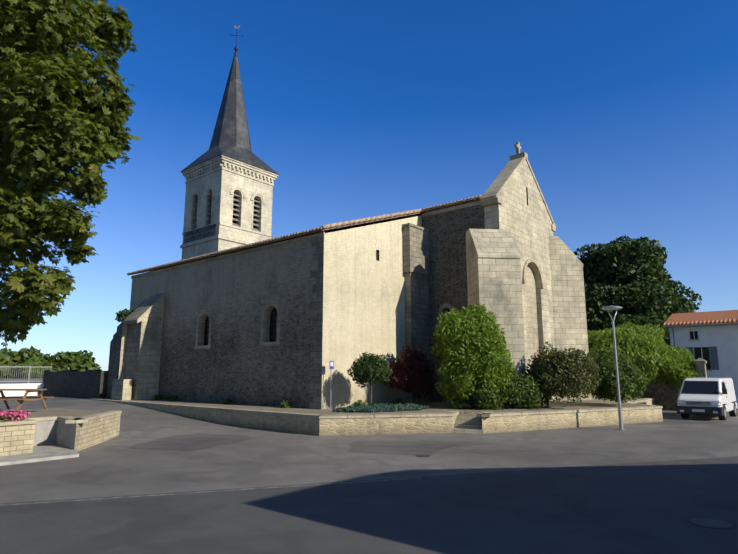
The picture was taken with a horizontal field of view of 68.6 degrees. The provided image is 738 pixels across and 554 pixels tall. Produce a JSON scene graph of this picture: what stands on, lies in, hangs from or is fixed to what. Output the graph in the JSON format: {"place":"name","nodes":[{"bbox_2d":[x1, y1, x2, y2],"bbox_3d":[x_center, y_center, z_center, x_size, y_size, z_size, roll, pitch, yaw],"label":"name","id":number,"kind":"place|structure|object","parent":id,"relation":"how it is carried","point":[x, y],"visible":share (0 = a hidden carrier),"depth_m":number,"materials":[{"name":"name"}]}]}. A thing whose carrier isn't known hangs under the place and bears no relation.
{"place":"outdoors","nodes":[
{"label":"outdoors","id":0,"kind":"place"},
{"bbox_2d":[0,456,737,553],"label":"road asphalt","id":1,"kind":"structure","parent":0,"point":[640,508],"depth_m":8.56,"materials":[{"name":"grey asphalt"}]},
{"bbox_2d":[0,477,420,505],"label":"gutter","id":2,"kind":"object","parent":1,"relation":"on","point":[202,492],"visible":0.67,"depth_m":10.31,"materials":[{"name":"grey concrete"}]},
{"bbox_2d":[416,455,735,528],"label":"manhole covers","id":3,"kind":"object","parent":1,"relation":"on","point":[712,523],"visible":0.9,"depth_m":8.25,"materials":[{"name":"grey metal"}]},
{"bbox_2d":[0,378,737,503],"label":"pavement","id":4,"kind":"structure","parent":0,"point":[148,451],"depth_m":15.26,"materials":[{"name":"grey asphalt"}]},
{"bbox_2d":[0,383,43,396],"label":"white wall","id":5,"kind":"structure","parent":4,"relation":"on","point":[22,386],"depth_m":36.20,"materials":[{"name":"white paint"}]},
{"bbox_2d":[0,366,51,382],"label":"railing","id":6,"kind":"object","parent":5,"relation":"on","point":[28,381],"visible":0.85,"depth_m":36.51,"materials":[{"name":"silver metal"}]},
{"bbox_2d":[0,389,53,412],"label":"picnic table","id":7,"kind":"object","parent":4,"relation":"on","point":[41,398],"visible":1,"depth_m":19.21,"materials":[{"name":"brown wood"}]},
{"bbox_2d":[2,408,120,450],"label":"planter wall","id":8,"kind":"structure","parent":4,"relation":"on","point":[79,437],"depth_m":16.67,"materials":[{"name":"stone"}]},
{"bbox_2d":[7,411,121,423],"bbox_3d":[-10.896,4.075,15.000,3.071,0.100,9.409,-8,-13,39],"label":"wall coping","id":9,"kind":"object","parent":8,"relation":"on","point":[73,420],"visible":0.94,"depth_m":16.51,"materials":[{"name":"stone"}]},
{"bbox_2d":[43,370,107,398],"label":"garden wall","id":10,"kind":"structure","parent":4,"relation":"on","point":[88,384],"depth_m":33.97,"materials":[{"name":"grey stone"}]},
{"bbox_2d":[106,293,164,399],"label":"buttress","id":11,"kind":"structure","parent":4,"relation":"on","point":[134,359],"depth_m":31.30,"materials":[{"name":"stone"}]},
{"bbox_2d":[115,308,133,322],"bbox_3d":[-14.804,2.417,33.136,1.305,0.979,1.279,-8,-13,39],"label":"wall top bush","id":12,"kind":"object","parent":11,"relation":"attached to","point":[122,315],"visible":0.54,"depth_m":32.77,"materials":[{"name":"green plant"}]},
{"bbox_2d":[453,415,482,433],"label":"terrace steps","id":13,"kind":"structure","parent":4,"relation":"on","point":[468,424],"depth_m":20.71,"materials":[{"name":"beige stone"}]},
{"bbox_2d":[601,305,625,429],"bbox_3d":[10.021,3.642,21.880,0.800,5.020,0.800,-8,-13,39],"label":"street lamp","id":14,"kind":"object","parent":4,"relation":"on","point":[611,307],"visible":0.92,"depth_m":21.85,"materials":[{"name":"silver metal"}]},
{"bbox_2d":[674,378,737,419],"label":"van body","id":15,"kind":"object","parent":4,"relation":"on","point":[706,396],"visible":1,"depth_m":26.15,"materials":[{"name":"white paint"}]},
{"bbox_3d":[-12.771,-5.120,15.878,13.314,19.358,7.890,-8,-13,39],"label":"chestnut trunk and limbs","id":16,"kind":"object","parent":4,"relation":"on","visible":0},
{"bbox_2d":[0,2,105,224],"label":"branches","id":17,"kind":"object","parent":16,"relation":"on","point":[0,157],"depth_m":20.80,"materials":[{"name":"brown wood"}]},
{"bbox_2d":[0,0,136,346],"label":"chestnut leaf clusters","id":18,"kind":"object","parent":16,"relation":"attached to","point":[53,81],"visible":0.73,"depth_m":11.28,"materials":[{"name":"green plant"}]},
{"bbox_2d":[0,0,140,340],"bbox_3d":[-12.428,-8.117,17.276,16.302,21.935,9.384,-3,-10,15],"label":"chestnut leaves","id":19,"kind":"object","parent":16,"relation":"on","point":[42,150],"visible":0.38,"depth_m":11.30,"materials":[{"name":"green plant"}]},
{"bbox_2d":[0,0,737,370],"label":"sky","id":20,"kind":"structure","parent":0,"point":[624,113],"materials":[{"name":"blue"}]},
{"bbox_2d":[108,397,662,435],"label":"terrace retaining wall","id":21,"kind":"structure","parent":0,"point":[359,426],"depth_m":21.66,"materials":[{"name":"beige stone"}]},
{"bbox_2d":[130,216,421,409],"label":"church nave","id":22,"kind":"structure","parent":21,"relation":"on","point":[233,296],"depth_m":26.55,"materials":[{"name":"beige stone"}]},
{"bbox_2d":[181,162,272,259],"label":"bell tower","id":23,"kind":"structure","parent":22,"relation":"on","point":[222,182],"depth_m":46.76,"materials":[{"name":"beige stone"}]},
{"bbox_2d":[184,224,215,242],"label":"balustrade","id":24,"kind":"object","parent":23,"relation":"attached to","point":[192,238],"visible":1,"depth_m":46.22,"materials":[{"name":"grey stone"}]},
{"bbox_2d":[192,192,259,231],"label":"louvers","id":25,"kind":"object","parent":23,"relation":"in","point":[235,204],"visible":0.19,"depth_m":47.02,"materials":[{"name":"grey wood"}]},
{"bbox_2d":[180,155,277,247],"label":"bell tower mouldings","id":26,"kind":"object","parent":23,"relation":"attached to","point":[205,166],"visible":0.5,"depth_m":46.88,"materials":[{"name":"beige stone"}]},
{"bbox_2d":[180,55,278,174],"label":"spire","id":27,"kind":"structure","parent":23,"relation":"on","point":[230,137],"depth_m":48.97,"materials":[{"name":"grey stone"}]},
{"bbox_2d":[230,34,242,55],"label":"cross","id":28,"kind":"object","parent":27,"relation":"on","point":[235,48],"visible":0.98,"depth_m":51.64,"materials":[{"name":"grey metal"}]},
{"bbox_2d":[131,232,324,278],"bbox_3d":[-8.710,-0.951,29.593,17.550,0.180,0.070,-8,-13,39],"label":"nave eave course","id":29,"kind":"object","parent":22,"relation":"attached to","point":[303,238],"visible":1,"depth_m":28.02,"materials":[{"name":"beige stone"}]},
{"bbox_2d":[194,302,279,348],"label":"window surrounds","id":30,"kind":"object","parent":22,"relation":"attached to","point":[261,342],"visible":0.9,"depth_m":26.02,"materials":[{"name":"beige stone"}]},
{"bbox_2d":[203,308,277,344],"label":"windows","id":31,"kind":"structure","parent":22,"relation":"attached to","point":[273,326],"depth_m":26.18,"materials":[{"name":"black glass"}]},
{"bbox_2d":[127,208,422,275],"bbox_3d":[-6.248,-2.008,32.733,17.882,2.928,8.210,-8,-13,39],"label":"nave roof tiles","id":32,"kind":"object","parent":22,"relation":"attached to","point":[361,220],"visible":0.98,"depth_m":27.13,"materials":[{"name":"orange tile"}]},
{"bbox_2d":[309,236,336,408],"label":"corner quoins","id":33,"kind":"object","parent":22,"relation":"attached to","point":[320,355],"visible":0.85,"depth_m":23.63,"materials":[{"name":"beige stone"}]},
{"bbox_2d":[154,395,403,407],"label":"wall weeds","id":34,"kind":"object","parent":21,"relation":"on","point":[229,401],"depth_m":26.41,"materials":[{"name":"green plant"}]},
{"bbox_2d":[330,360,333,409],"bbox_3d":[-1.599,4.555,22.780,0.061,2.070,0.240,-8,-13,39],"label":"sign post","id":35,"kind":"object","parent":21,"relation":"on","point":[331,364],"visible":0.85,"depth_m":22.84,"materials":[{"name":"silver metal"}]},
{"bbox_2d":[369,382,372,404],"bbox_3d":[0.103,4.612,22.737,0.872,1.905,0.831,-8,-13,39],"label":"tree trunk","id":36,"kind":"object","parent":21,"relation":"on","point":[370,392],"visible":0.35,"depth_m":22.66,"materials":[{"name":"brown plant"}]},
{"bbox_2d":[347,351,392,387],"bbox_3d":[0.096,3.942,22.818,1.927,1.585,2.092,-8,-13,39],"label":"topiary ball","id":37,"kind":"object","parent":36,"relation":"on","point":[375,367],"visible":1,"depth_m":22.30,"materials":[{"name":"green plant"}]},
{"bbox_2d":[89,398,662,418],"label":"terrace coping stones","id":38,"kind":"object","parent":21,"relation":"on","point":[449,413],"visible":0.96,"depth_m":21.56,"materials":[{"name":"beige stone"}]},
{"bbox_2d":[331,402,428,412],"bbox_3d":[0.574,5.441,22.329,4.656,0.519,2.122,7,-12,-35],"label":"creeping juniper","id":39,"kind":"object","parent":21,"relation":"on","point":[379,407],"visible":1,"depth_m":21.66,"materials":[{"name":"green plant"}]},
{"bbox_2d":[384,345,437,401],"bbox_3d":[1.757,4.539,25.411,2.524,2.623,2.518,-8,-13,39],"label":"purple shrub","id":40,"kind":"object","parent":21,"relation":"on","point":[412,371],"depth_m":24.81,"materials":[{"name":"purple plant"}]},
{"bbox_2d":[402,223,429,402],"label":"buttress","id":41,"kind":"structure","parent":21,"relation":"on","point":[416,254],"depth_m":28.51,"materials":[{"name":"beige stone"}]},
{"bbox_2d":[430,304,514,408],"bbox_3d":[4.623,3.493,24.117,3.923,4.672,3.991,-8,-13,39],"label":"light green shrub","id":42,"kind":"object","parent":21,"relation":"on","point":[471,340],"visible":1,"depth_m":23.11,"materials":[{"name":"green plant"}]},
{"bbox_2d":[466,229,529,406],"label":"buttress","id":43,"kind":"structure","parent":21,"relation":"on","point":[494,282],"depth_m":25.32,"materials":[{"name":"stone"}]},
{"bbox_2d":[462,369,542,409],"bbox_3d":[5.710,4.932,23.501,2.245,1.938,3.505,-36,-37,73],"label":"green bush","id":44,"kind":"object","parent":21,"relation":"on","point":[524,390],"depth_m":22.81,"materials":[{"name":"green plant"}]},
{"bbox_2d":[484,159,556,401],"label":"gable wall","id":45,"kind":"structure","parent":21,"relation":"on","point":[520,213],"depth_m":29.93,"materials":[{"name":"stone"}]},
{"bbox_2d":[480,142,555,231],"bbox_3d":[8.554,-5.468,30.696,0.960,4.600,7.910,-8,-13,39],"label":"gable coping","id":46,"kind":"object","parent":45,"relation":"on","point":[491,195],"visible":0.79,"depth_m":29.27,"materials":[{"name":"stone"}]},
{"bbox_2d":[522,259,544,288],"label":"arch molding","id":47,"kind":"structure","parent":45,"relation":"attached to","point":[534,262],"depth_m":29.61,"materials":[{"name":"beige stone"}]},
{"bbox_2d":[521,341,601,406],"bbox_3d":[8.551,4.401,24.230,3.401,3.033,3.514,-8,-13,39],"label":"flowering shrub","id":48,"kind":"object","parent":21,"relation":"on","point":[563,374],"depth_m":23.35,"materials":[{"name":"green plant"}]},
{"bbox_2d":[548,236,594,399],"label":"buttress","id":49,"kind":"structure","parent":21,"relation":"on","point":[568,299],"depth_m":31.48,"materials":[{"name":"stone"}]},
{"bbox_2d":[587,346,651,402],"bbox_3d":[11.770,4.618,25.967,3.136,2.766,3.878,-8,-13,39],"label":"green shrub","id":50,"kind":"object","parent":21,"relation":"on","point":[633,379],"visible":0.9,"depth_m":25.00,"materials":[{"name":"green plant"}]},
{"bbox_2d":[421,199,484,403],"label":"chancel walls","id":51,"kind":"structure","parent":0,"point":[447,280],"depth_m":28.74,"materials":[{"name":"beige stone"}]},
{"bbox_2d":[438,303,452,325],"bbox_3d":[4.114,2.007,28.522,1.000,1.225,0.220,-8,-13,39],"label":"window arch","id":52,"kind":"structure","parent":51,"relation":"attached to","point":[445,305],"depth_m":28.62,"materials":[{"name":"beige stone"}]},
{"bbox_2d":[422,198,477,211],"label":"roof tiles","id":53,"kind":"object","parent":51,"relation":"attached to","point":[452,204],"visible":0.11,"depth_m":28.93,"materials":[{"name":"brown tile"}]},
{"bbox_2d":[421,200,480,216],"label":"cornice","id":54,"kind":"structure","parent":51,"relation":"on","point":[470,204],"depth_m":29.04,"materials":[{"name":"beige stone"}]},
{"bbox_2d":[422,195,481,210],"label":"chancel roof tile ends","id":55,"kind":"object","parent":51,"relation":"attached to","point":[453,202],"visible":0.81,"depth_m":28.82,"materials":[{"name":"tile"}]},
{"label":"ground","id":56,"kind":"structure","parent":0,"visible":0},
{"bbox_2d":[0,444,78,465],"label":"curb","id":57,"kind":"structure","parent":56,"relation":"on","point":[47,452],"depth_m":14.38,"materials":[{"name":"concrete"}]},
{"bbox_2d":[0,419,37,455],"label":"brick planter wall","id":58,"kind":"structure","parent":57,"relation":"on","point":[17,437],"depth_m":14.63,"materials":[{"name":"beige brick"}]},
{"bbox_2d":[0,415,17,421],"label":"flower box leaves","id":59,"kind":"object","parent":58,"relation":"in","point":[3,420],"visible":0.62,"depth_m":14.60,"materials":[{"name":"green plant"}]},
{"bbox_2d":[0,408,30,420],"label":"flowers","id":60,"kind":"object","parent":58,"relation":"on","point":[11,413],"visible":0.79,"depth_m":14.83,"materials":[{"name":"pink plant"}]},
{"bbox_2d":[0,345,101,378],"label":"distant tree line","id":61,"kind":"object","parent":56,"relation":"on","point":[38,360],"visible":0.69,"depth_m":129.69,"materials":[{"name":"green plant"}]},
{"bbox_2d":[574,235,701,346],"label":"tree","id":62,"kind":"object","parent":56,"relation":"on","point":[631,277],"visible":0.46,"depth_m":46.97,"materials":[{"name":"green plant"}]},
{"bbox_2d":[587,321,701,393],"bbox_3d":[16.363,4.969,33.904,7.005,4.580,6.099,1,-10,-4],"label":"weeping shrub","id":63,"kind":"object","parent":56,"relation":"on","point":[655,357],"visible":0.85,"depth_m":31.82,"materials":[{"name":"green plant"}]},
{"bbox_2d":[635,358,706,410],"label":"stone wall","id":64,"kind":"structure","parent":56,"relation":"on","point":[666,397],"depth_m":32.20,"materials":[{"name":"grey stone"}]},
{"bbox_2d":[669,324,737,403],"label":"white house walls","id":65,"kind":"structure","parent":56,"relation":"on","point":[723,339],"depth_m":35.86,"materials":[{"name":"white paint"}]},
{"bbox_2d":[663,322,737,370],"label":"house shutters","id":66,"kind":"object","parent":65,"relation":"attached to","point":[714,358],"visible":0.54,"depth_m":36.05,"materials":[{"name":"grey wood"}]},
{"bbox_2d":[690,331,710,369],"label":"white house windows","id":67,"kind":"structure","parent":65,"relation":"in","point":[701,352],"depth_m":36.66,"materials":[{"name":"glass"}]},
{"bbox_2d":[665,310,737,325],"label":"tiled roof","id":68,"kind":"structure","parent":65,"relation":"on","point":[706,316],"depth_m":38.04,"materials":[{"name":"orange tile"}]},
{"bbox_2d":[662,319,737,325],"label":"roof tiles","id":69,"kind":"object","parent":68,"relation":"attached to","point":[699,322],"visible":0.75,"depth_m":36.59,"materials":[{"name":"tile"}]}
]}

